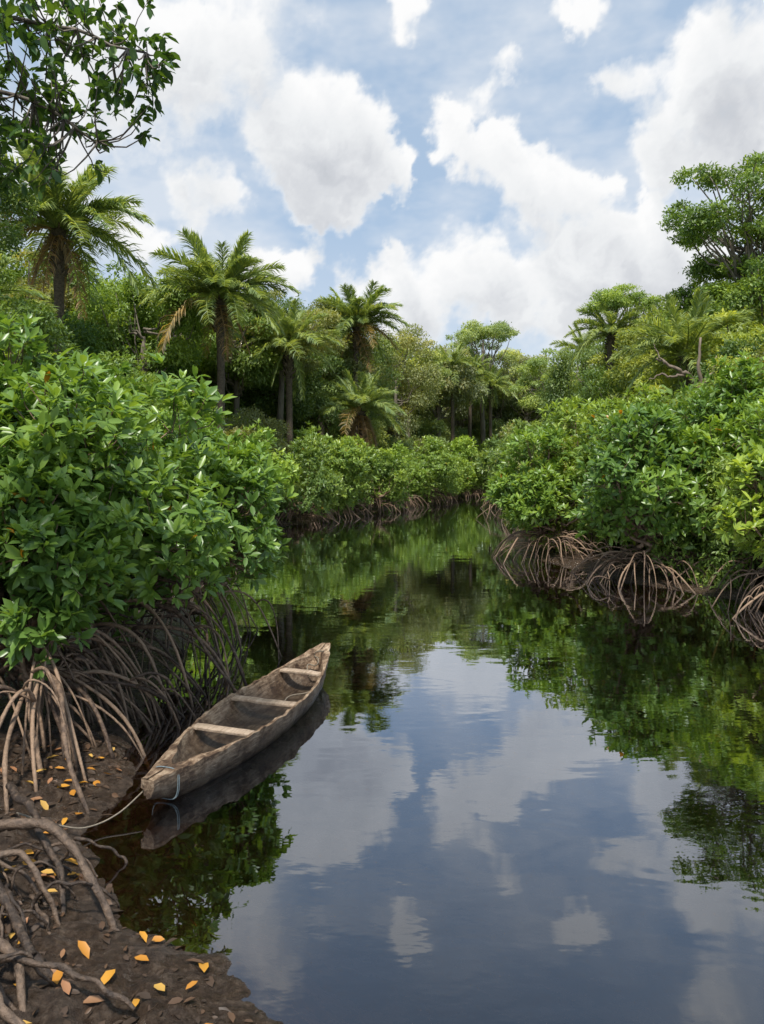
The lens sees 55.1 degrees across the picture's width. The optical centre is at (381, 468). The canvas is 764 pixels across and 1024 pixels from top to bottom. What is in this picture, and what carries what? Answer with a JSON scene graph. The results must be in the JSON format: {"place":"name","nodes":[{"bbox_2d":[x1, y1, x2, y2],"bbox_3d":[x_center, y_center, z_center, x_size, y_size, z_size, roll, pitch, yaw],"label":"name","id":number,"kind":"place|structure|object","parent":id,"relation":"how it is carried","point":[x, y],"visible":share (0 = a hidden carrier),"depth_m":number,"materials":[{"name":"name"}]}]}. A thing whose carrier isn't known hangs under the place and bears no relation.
{"place":"outdoors","nodes":[
{"label":"outdoors","id":0,"kind":"place"},
{"bbox_2d":[0,491,763,1023],"bbox_3d":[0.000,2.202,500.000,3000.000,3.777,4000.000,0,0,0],"label":"ground","id":1,"kind":"structure","parent":0,"point":[126,979],"depth_m":4.91,"materials":[{"name":"soil"}]},
{"bbox_2d":[0,991,25,1023],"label":"mangrove root","id":2,"kind":"object","parent":1,"relation":"on","point":[8,1015],"visible":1,"depth_m":3.61,"materials":[{"name":"brown plant"}]},
{"bbox_2d":[0,936,26,1011],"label":"mangrove root","id":3,"kind":"object","parent":1,"relation":"on","point":[6,947],"visible":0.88,"depth_m":3.94,"materials":[{"name":"brown plant"}]},
{"bbox_2d":[0,116,44,277],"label":"rainforest tree","id":4,"kind":"object","parent":1,"relation":"on","point":[11,232],"visible":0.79,"depth_m":21.08,"materials":[{"name":"green plant"}]},
{"bbox_2d":[0,860,47,904],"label":"mangrove root","id":5,"kind":"object","parent":1,"relation":"on","point":[23,873],"visible":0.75,"depth_m":4.89,"materials":[{"name":"brown plant"}]},
{"bbox_2d":[0,880,52,976],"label":"mangrove root","id":6,"kind":"object","parent":1,"relation":"on","point":[16,921],"visible":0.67,"depth_m":4.34,"materials":[{"name":"brown plant"}]},
{"bbox_2d":[0,951,55,985],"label":"mangrove root","id":7,"kind":"object","parent":1,"relation":"on","point":[37,970],"visible":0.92,"depth_m":3.97,"materials":[{"name":"brown plant"}]},
{"bbox_2d":[0,254,57,333],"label":"oil palm","id":8,"kind":"object","parent":1,"relation":"on","point":[15,289],"visible":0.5,"depth_m":25.03,"materials":[{"name":"green plant"}]},
{"bbox_2d":[0,849,60,925],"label":"mangrove root","id":9,"kind":"object","parent":1,"relation":"on","point":[26,859],"visible":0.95,"depth_m":4.70,"materials":[{"name":"brown plant"}]},
{"bbox_2d":[5,781,65,914],"bbox_3d":[-2.525,2.741,5.364,0.103,0.442,1.438,0,0,-40],"label":"mangrove root","id":10,"kind":"object","parent":1,"relation":"on","point":[17,797],"visible":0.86,"depth_m":5.22,"materials":[{"name":"brown plant"}]},
{"bbox_2d":[11,860,75,898],"bbox_3d":[-2.272,2.757,4.850,0.464,0.325,0.060,0,0,-29],"label":"mangrove root","id":11,"kind":"object","parent":1,"relation":"on","point":[54,868],"visible":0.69,"depth_m":4.85,"materials":[{"name":"brown plant"}]},
{"bbox_2d":[0,285,87,374],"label":"rainforest tree","id":12,"kind":"object","parent":1,"relation":"on","point":[57,329],"visible":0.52,"depth_m":20.99,"materials":[{"name":"green plant"}]},
{"bbox_2d":[1,247,101,331],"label":"rainforest tree","id":13,"kind":"object","parent":1,"relation":"on","point":[69,298],"visible":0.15,"depth_m":39.55,"materials":[{"name":"green plant"}]},
{"bbox_2d":[0,246,114,330],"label":"rainforest tree","id":14,"kind":"object","parent":1,"relation":"on","point":[10,277],"visible":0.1,"depth_m":42.66,"materials":[{"name":"green plant"}]},
{"bbox_2d":[0,818,116,929],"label":"mangrove root","id":15,"kind":"object","parent":1,"relation":"on","point":[55,830],"visible":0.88,"depth_m":5.00,"materials":[{"name":"brown plant"}]},
{"bbox_2d":[0,954,135,1010],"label":"mangrove root","id":16,"kind":"object","parent":1,"relation":"on","point":[68,970],"visible":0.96,"depth_m":3.93,"materials":[{"name":"brown plant"}]},
{"bbox_2d":[0,360,136,764],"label":"mangrove tree","id":17,"kind":"object","parent":1,"relation":"on","point":[10,370],"visible":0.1,"depth_m":8.27,"materials":[{"name":"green plant"}]},
{"bbox_2d":[37,303,110,357],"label":"rainforest tree","id":18,"kind":"object","parent":1,"relation":"on","point":[84,343],"visible":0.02,"depth_m":36.10,"materials":[{"name":"green plant"}]},
{"bbox_2d":[30,880,119,909],"bbox_3d":[-2.022,2.793,4.769,0.588,0.258,0.075,0,0,-15],"label":"mangrove root","id":19,"kind":"object","parent":1,"relation":"on","point":[48,886],"visible":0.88,"depth_m":4.74,"materials":[{"name":"brown plant"}]},
{"bbox_2d":[0,138,160,358],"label":"oil palm","id":20,"kind":"object","parent":1,"relation":"on","point":[58,212],"visible":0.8,"depth_m":31.53,"materials":[{"name":"green plant"}]},
{"bbox_2d":[0,0,180,205],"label":"overhanging tree","id":21,"kind":"object","parent":1,"relation":"on","point":[41,110],"visible":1,"depth_m":5.58,"materials":[{"name":"green plant"}]},
{"bbox_2d":[0,418,184,813],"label":"mangrove tree","id":22,"kind":"object","parent":1,"relation":"on","point":[43,549],"visible":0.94,"depth_m":7.47,"materials":[{"name":"green plant"}]},
{"bbox_2d":[60,836,127,862],"bbox_3d":[-2.183,2.908,5.533,0.577,0.292,0.076,0,0,-9],"label":"mangrove root","id":23,"kind":"object","parent":1,"relation":"on","point":[66,854],"visible":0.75,"depth_m":5.51,"materials":[{"name":"brown plant"}]},
{"bbox_2d":[30,255,166,376],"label":"rainforest tree","id":24,"kind":"object","parent":1,"relation":"on","point":[108,268],"visible":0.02,"depth_m":41.53,"materials":[{"name":"green plant"}]},
{"bbox_2d":[0,309,250,744],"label":"mangrove tree","id":25,"kind":"object","parent":1,"relation":"on","point":[90,407],"visible":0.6,"depth_m":8.70,"materials":[{"name":"green plant"}]},
{"bbox_2d":[0,732,257,1023],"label":"leaf litter","id":26,"kind":"object","parent":1,"relation":"on","point":[106,938],"visible":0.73,"depth_m":4.56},
{"bbox_2d":[94,345,184,435],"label":"rainforest tree","id":27,"kind":"object","parent":1,"relation":"on","point":[148,378],"visible":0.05,"depth_m":29.27,"materials":[{"name":"green plant"}]},
{"bbox_2d":[65,271,214,386],"bbox_3d":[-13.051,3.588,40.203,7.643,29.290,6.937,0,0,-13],"label":"rainforest tree","id":28,"kind":"object","parent":1,"relation":"on","point":[104,296],"visible":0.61,"depth_m":39.38,"materials":[{"name":"green plant"}]},
{"bbox_2d":[67,317,216,409],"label":"rainforest tree","id":29,"kind":"object","parent":1,"relation":"on","point":[179,367],"visible":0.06,"depth_m":41.05,"materials":[{"name":"green plant"}]},
{"bbox_2d":[68,405,278,661],"bbox_3d":[-3.629,1.318,12.872,3.400,4.792,4.009,0,0,25],"label":"mangrove tree","id":30,"kind":"object","parent":1,"relation":"on","point":[205,435],"visible":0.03,"depth_m":12.36,"materials":[{"name":"green plant"}]},
{"bbox_2d":[111,279,235,373],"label":"rainforest tree","id":31,"kind":"object","parent":1,"relation":"on","point":[201,350],"visible":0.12,"depth_m":44.55,"materials":[{"name":"green plant"}]},
{"bbox_2d":[122,373,224,428],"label":"rainforest tree","id":32,"kind":"object","parent":1,"relation":"on","point":[155,401],"visible":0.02,"depth_m":31.79,"materials":[{"name":"green plant"}]},
{"bbox_2d":[75,434,298,679],"bbox_3d":[-3.078,1.654,11.450,3.608,4.389,3.916,0,0,0],"label":"mangrove tree","id":33,"kind":"object","parent":1,"relation":"on","point":[237,471],"visible":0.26,"depth_m":10.69,"materials":[{"name":"green plant"}]},
{"bbox_2d":[138,226,300,430],"bbox_3d":[-8.816,-4.857,39.939,7.680,16.320,8.479,0,0,39],"label":"oil palm","id":34,"kind":"object","parent":1,"relation":"on","point":[225,287],"visible":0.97,"depth_m":38.98,"materials":[{"name":"green plant"}]},
{"bbox_2d":[163,285,276,415],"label":"rainforest tree","id":35,"kind":"object","parent":1,"relation":"on","point":[258,389],"visible":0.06,"depth_m":52.80,"materials":[{"name":"green plant"}]},
{"bbox_2d":[198,287,285,416],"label":"rainforest tree","id":36,"kind":"object","parent":1,"relation":"on","point":[255,373],"visible":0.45,"depth_m":47.08,"materials":[{"name":"green plant"}]},
{"bbox_2d":[215,404,304,478],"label":"rainforest tree","id":37,"kind":"object","parent":1,"relation":"on","point":[272,423],"visible":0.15,"depth_m":43.89,"materials":[{"name":"green plant"}]},
{"bbox_2d":[198,339,323,422],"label":"rainforest tree","id":38,"kind":"object","parent":1,"relation":"on","point":[247,401],"visible":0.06,"depth_m":54.43,"materials":[{"name":"green plant"}]},
{"bbox_2d":[240,418,301,525],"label":"mangrove tree","id":39,"kind":"object","parent":1,"relation":"on","point":[260,435],"visible":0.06,"depth_m":37.81,"materials":[{"name":"green plant"}]},
{"bbox_2d":[229,288,343,421],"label":"rainforest tree","id":40,"kind":"object","parent":1,"relation":"on","point":[304,405],"visible":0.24,"depth_m":54.73,"materials":[{"name":"green plant"}]},
{"bbox_2d":[229,289,351,451],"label":"rainforest tree","id":41,"kind":"object","parent":1,"relation":"on","point":[331,319],"visible":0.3,"depth_m":49.80,"materials":[{"name":"green plant"}]},
{"bbox_2d":[242,298,343,452],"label":"oil palm","id":42,"kind":"object","parent":1,"relation":"on","point":[289,326],"visible":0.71,"depth_m":47.32,"materials":[{"name":"green plant"}]},
{"bbox_2d":[273,433,346,523],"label":"mangrove tree","id":43,"kind":"object","parent":1,"relation":"on","point":[329,488],"visible":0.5,"depth_m":40.03,"materials":[{"name":"green plant"}]},
{"bbox_2d":[274,357,368,454],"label":"rainforest tree","id":44,"kind":"object","parent":1,"relation":"on","point":[323,419],"visible":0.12,"depth_m":59.22,"materials":[{"name":"green plant"}]},
{"bbox_2d":[288,420,385,518],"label":"mangrove tree","id":45,"kind":"object","parent":1,"relation":"on","point":[353,463],"visible":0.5,"depth_m":44.07,"materials":[{"name":"green plant"}]},
{"bbox_2d":[302,296,375,432],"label":"rainforest tree","id":46,"kind":"object","parent":1,"relation":"on","point":[348,354],"visible":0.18,"depth_m":60.33,"materials":[{"name":"green plant"}]},
{"bbox_2d":[307,358,387,449],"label":"rainforest tree","id":47,"kind":"object","parent":1,"relation":"on","point":[375,369],"visible":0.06,"depth_m":64.43,"materials":[{"name":"green plant"}]},
{"bbox_2d":[310,279,409,437],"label":"oil palm","id":48,"kind":"object","parent":1,"relation":"on","point":[362,312],"visible":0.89,"depth_m":59.15,"materials":[{"name":"green plant"}]},
{"bbox_2d":[316,335,404,430],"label":"rainforest tree","id":49,"kind":"object","parent":1,"relation":"on","point":[375,357],"visible":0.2,"depth_m":64.97,"materials":[{"name":"green plant"}]},
{"bbox_2d":[317,368,407,509],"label":"oil palm","id":50,"kind":"object","parent":1,"relation":"on","point":[366,398],"visible":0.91,"depth_m":50.48,"materials":[{"name":"green plant"}]},
{"bbox_2d":[334,417,409,498],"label":"rainforest tree","id":51,"kind":"object","parent":1,"relation":"on","point":[374,423],"visible":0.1,"depth_m":62.19,"materials":[{"name":"green plant"}]},
{"bbox_2d":[355,444,414,513],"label":"mangrove tree","id":52,"kind":"object","parent":1,"relation":"on","point":[395,490],"visible":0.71,"depth_m":50.29,"materials":[{"name":"green plant"}]},
{"bbox_2d":[364,439,431,508],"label":"mangrove tree","id":53,"kind":"object","parent":1,"relation":"on","point":[391,452],"visible":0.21,"depth_m":57.77,"materials":[{"name":"green plant"}]},
{"bbox_2d":[370,321,444,437],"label":"rainforest tree","id":54,"kind":"object","parent":1,"relation":"on","point":[435,374],"visible":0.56,"depth_m":71.49,"materials":[{"name":"green plant"}]},
{"bbox_2d":[380,351,445,442],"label":"rainforest tree","id":55,"kind":"object","parent":1,"relation":"on","point":[429,417],"visible":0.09,"depth_m":88.36,"materials":[{"name":"green plant"}]},
{"bbox_2d":[382,340,451,444],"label":"rainforest tree","id":56,"kind":"object","parent":1,"relation":"on","point":[445,372],"visible":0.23,"depth_m":79.16,"materials":[{"name":"green plant"}]},
{"bbox_2d":[383,413,450,455],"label":"rainforest tree","id":57,"kind":"object","parent":1,"relation":"on","point":[439,424],"visible":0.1,"depth_m":81.96,"materials":[{"name":"green plant"}]},
{"bbox_2d":[398,435,463,505],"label":"mangrove tree","id":58,"kind":"object","parent":1,"relation":"on","point":[446,471],"visible":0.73,"depth_m":59.84,"materials":[{"name":"green plant"}]},
{"bbox_2d":[126,373,751,552],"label":"undergrowth","id":59,"kind":"object","parent":1,"relation":"on","point":[677,394],"visible":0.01,"depth_m":24.26,"materials":[{"name":"green plant"}]},
{"bbox_2d":[419,451,471,500],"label":"mangrove tree","id":60,"kind":"object","parent":1,"relation":"on","point":[465,468],"visible":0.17,"depth_m":69.44,"materials":[{"name":"green plant"}]},
{"bbox_2d":[405,336,488,436],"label":"rainforest tree","id":61,"kind":"object","parent":1,"relation":"on","point":[464,381],"visible":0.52,"depth_m":84.25,"materials":[{"name":"green plant"}]},
{"bbox_2d":[426,342,480,450],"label":"oil palm","id":62,"kind":"object","parent":1,"relation":"on","point":[455,357],"visible":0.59,"depth_m":83.16,"materials":[{"name":"green plant"}]},
{"bbox_2d":[423,391,497,433],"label":"rainforest tree","id":63,"kind":"object","parent":1,"relation":"on","point":[461,417],"visible":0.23,"depth_m":100.20,"materials":[{"name":"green plant"}]},
{"bbox_2d":[438,434,485,497],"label":"mangrove tree","id":64,"kind":"object","parent":1,"relation":"on","point":[466,453],"visible":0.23,"depth_m":76.73,"materials":[{"name":"green plant"}]},
{"bbox_2d":[459,352,497,458],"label":"oil palm","id":65,"kind":"object","parent":1,"relation":"on","point":[481,373],"visible":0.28,"depth_m":89.79,"materials":[{"name":"green plant"}]},
{"bbox_2d":[445,319,520,449],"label":"rainforest tree","id":66,"kind":"object","parent":1,"relation":"on","point":[499,332],"visible":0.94,"depth_m":96.69,"materials":[{"name":"green plant"}]},
{"bbox_2d":[473,364,517,445],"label":"oil palm","id":67,"kind":"object","parent":1,"relation":"on","point":[492,383],"visible":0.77,"depth_m":93.69,"materials":[{"name":"green plant"}]},
{"bbox_2d":[472,417,535,509],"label":"mangrove tree","id":68,"kind":"object","parent":1,"relation":"on","point":[492,442],"visible":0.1,"depth_m":55.56,"materials":[{"name":"green plant"}]},
{"bbox_2d":[473,347,541,439],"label":"rainforest tree","id":69,"kind":"object","parent":1,"relation":"on","point":[511,356],"visible":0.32,"depth_m":101.07,"materials":[{"name":"green plant"}]},
{"bbox_2d":[476,429,541,521],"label":"mangrove tree","id":70,"kind":"object","parent":1,"relation":"on","point":[484,460],"visible":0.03,"depth_m":44.11,"materials":[{"name":"green plant"}]},
{"bbox_2d":[485,370,541,437],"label":"rainforest tree","id":71,"kind":"object","parent":1,"relation":"on","point":[507,413],"visible":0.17,"depth_m":102.45,"materials":[{"name":"green plant"}]},
{"bbox_2d":[493,353,558,423],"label":"rainforest tree","id":72,"kind":"object","parent":1,"relation":"on","point":[525,413],"visible":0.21,"depth_m":101.78,"materials":[{"name":"green plant"}]},
{"bbox_2d":[487,407,596,532],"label":"mangrove tree","id":73,"kind":"object","parent":1,"relation":"on","point":[497,452],"visible":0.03,"depth_m":34.10,"materials":[{"name":"green plant"}]},
{"bbox_2d":[482,422,612,567],"bbox_3d":[5.570,1.148,24.422,4.608,5.440,4.913,0,0,0],"label":"mangrove tree","id":74,"kind":"object","parent":1,"relation":"on","point":[527,500],"visible":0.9,"depth_m":24.02,"materials":[{"name":"green plant"}]},
{"bbox_2d":[508,348,592,410],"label":"rainforest tree","id":75,"kind":"object","parent":1,"relation":"on","point":[531,399],"visible":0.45,"depth_m":79.03,"materials":[{"name":"green plant"}]},
{"bbox_2d":[532,339,615,420],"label":"rainforest tree","id":76,"kind":"object","parent":1,"relation":"on","point":[558,371],"visible":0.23,"depth_m":63.97,"materials":[{"name":"green plant"}]},
{"bbox_2d":[549,322,606,376],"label":"oil palm","id":77,"kind":"object","parent":1,"relation":"on","point":[563,343],"visible":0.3,"depth_m":73.54,"materials":[{"name":"green plant"}]},
{"bbox_2d":[527,436,631,551],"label":"mangrove tree","id":78,"kind":"object","parent":1,"relation":"on","point":[570,527],"visible":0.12,"depth_m":25.06,"materials":[{"name":"green plant"}]},
{"bbox_2d":[567,361,635,426],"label":"rainforest tree","id":79,"kind":"object","parent":1,"relation":"on","point":[591,373],"visible":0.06,"depth_m":48.38,"materials":[{"name":"green plant"}]},
{"bbox_2d":[564,300,644,400],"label":"oil palm","id":80,"kind":"object","parent":1,"relation":"on","point":[609,328],"visible":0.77,"depth_m":53.76,"materials":[{"name":"green plant"}]},
{"bbox_2d":[538,382,674,555],"bbox_3d":[8.223,0.011,25.406,5.337,5.923,5.596,0,0,0],"label":"mangrove tree","id":81,"kind":"object","parent":1,"relation":"on","point":[599,420],"visible":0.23,"depth_m":24.69,"materials":[{"name":"green plant"}]},
{"bbox_2d":[578,283,679,399],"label":"rainforest tree","id":82,"kind":"object","parent":1,"relation":"on","point":[618,297],"visible":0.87,"depth_m":53.69,"materials":[{"name":"green plant"}]},
{"bbox_2d":[601,306,685,406],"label":"rainforest tree","id":83,"kind":"object","parent":1,"relation":"on","point":[629,368],"visible":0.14,"depth_m":44.39,"materials":[{"name":"green plant"}]},
{"bbox_2d":[564,400,745,594],"bbox_3d":[7.351,0.945,19.635,5.060,5.818,4.840,0,0,0],"label":"mangrove tree","id":84,"kind":"object","parent":1,"relation":"on","point":[630,475],"visible":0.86,"depth_m":18.81,"materials":[{"name":"green plant"}]},
{"bbox_2d":[606,285,755,401],"bbox_3d":[13.883,-2.440,33.904,5.941,11.499,6.367,0,0,-18],"label":"oil palm","id":85,"kind":"object","parent":1,"relation":"on","point":[679,337],"visible":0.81,"depth_m":33.28,"materials":[{"name":"green plant"}]},
{"bbox_2d":[649,337,716,387],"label":"dead tree","id":86,"kind":"object","parent":1,"relation":"on","point":[681,372],"visible":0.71,"depth_m":27.97,"materials":[{"name":"grey wood"}]},
{"bbox_2d":[629,301,763,401],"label":"rainforest tree","id":87,"kind":"object","parent":1,"relation":"on","point":[747,326],"visible":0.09,"depth_m":36.90,"materials":[{"name":"green plant"}]},
{"bbox_2d":[645,438,763,589],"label":"tree","id":88,"kind":"object","parent":1,"relation":"on","point":[716,560],"visible":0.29,"depth_m":18.21,"materials":[{"name":"green plant"}]},
{"bbox_2d":[646,346,762,403],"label":"rainforest tree","id":89,"kind":"object","parent":1,"relation":"on","point":[663,377],"visible":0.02,"depth_m":35.24,"materials":[{"name":"green plant"}]},
{"bbox_2d":[651,272,763,331],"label":"rainforest tree","id":90,"kind":"object","parent":1,"relation":"on","point":[711,286],"visible":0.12,"depth_m":40.01,"materials":[{"name":"green plant"}]},
{"bbox_2d":[656,150,763,317],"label":"rainforest tree","id":91,"kind":"object","parent":1,"relation":"on","point":[697,230],"visible":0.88,"depth_m":39.21,"materials":[{"name":"green plant"}]},
{"bbox_2d":[660,350,763,454],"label":"mangrove tree","id":92,"kind":"object","parent":1,"relation":"on","point":[750,391],"visible":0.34,"depth_m":21.35,"materials":[{"name":"green plant"}]},
{"bbox_2d":[663,392,763,596],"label":"mangrove tree","id":93,"kind":"object","parent":1,"relation":"on","point":[753,434],"visible":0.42,"depth_m":18.46,"materials":[{"name":"green plant"}]},
{"bbox_2d":[667,237,763,316],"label":"rainforest tree","id":94,"kind":"object","parent":1,"relation":"on","point":[702,269],"visible":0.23,"depth_m":42.43,"materials":[{"name":"green plant"}]},
{"bbox_2d":[680,353,763,407],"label":"rainforest tree","id":95,"kind":"object","parent":1,"relation":"on","point":[716,367],"visible":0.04,"depth_m":26.93,"materials":[{"name":"green plant"}]},
{"bbox_2d":[683,308,763,380],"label":"rainforest tree","id":96,"kind":"object","parent":1,"relation":"on","point":[709,347],"visible":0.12,"depth_m":32.19,"materials":[{"name":"green plant"}]},
{"bbox_2d":[689,330,763,396],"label":"rainforest tree","id":97,"kind":"object","parent":1,"relation":"on","point":[728,351],"visible":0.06,"depth_m":29.11,"materials":[{"name":"green plant"}]},
{"bbox_2d":[691,163,763,261],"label":"rainforest tree","id":98,"kind":"object","parent":1,"relation":"on","point":[721,174],"visible":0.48,"depth_m":39.72,"materials":[{"name":"green plant"}]},
{"bbox_2d":[697,252,763,380],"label":"rainforest tree","id":99,"kind":"object","parent":1,"relation":"on","point":[732,304],"visible":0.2,"depth_m":36.36,"materials":[{"name":"green plant"}]},
{"bbox_2d":[711,439,763,619],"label":"mangrove tree","id":100,"kind":"object","parent":1,"relation":"on","point":[752,514],"visible":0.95,"depth_m":15.49,"materials":[{"name":"green plant"}]},
{"bbox_2d":[716,189,763,306],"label":"rainforest tree","id":101,"kind":"object","parent":1,"relation":"on","point":[735,232],"visible":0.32,"depth_m":39.01,"materials":[{"name":"green plant"}]},
{"bbox_2d":[5,0,763,374],"bbox_3d":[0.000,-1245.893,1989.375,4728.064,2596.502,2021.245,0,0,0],"label":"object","id":102,"kind":"structure","parent":0,"point":[325,150],"depth_m":2699.86,"materials":[{"name":"white"}]},
{"bbox_2d":[79,494,763,1023],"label":"water","id":103,"kind":"structure","parent":0,"point":[475,784],"depth_m":6.57,"materials":[{"name":"liquid"}]},
{"bbox_2d":[141,643,329,799],"bbox_3d":[-1.425,2.838,8.499,0.909,0.631,4.450,2,0,16],"label":"dugout canoe","id":104,"kind":"object","parent":103,"relation":"on","point":[231,731],"visible":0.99,"depth_m":8.03,"materials":[{"name":"brown wood"}]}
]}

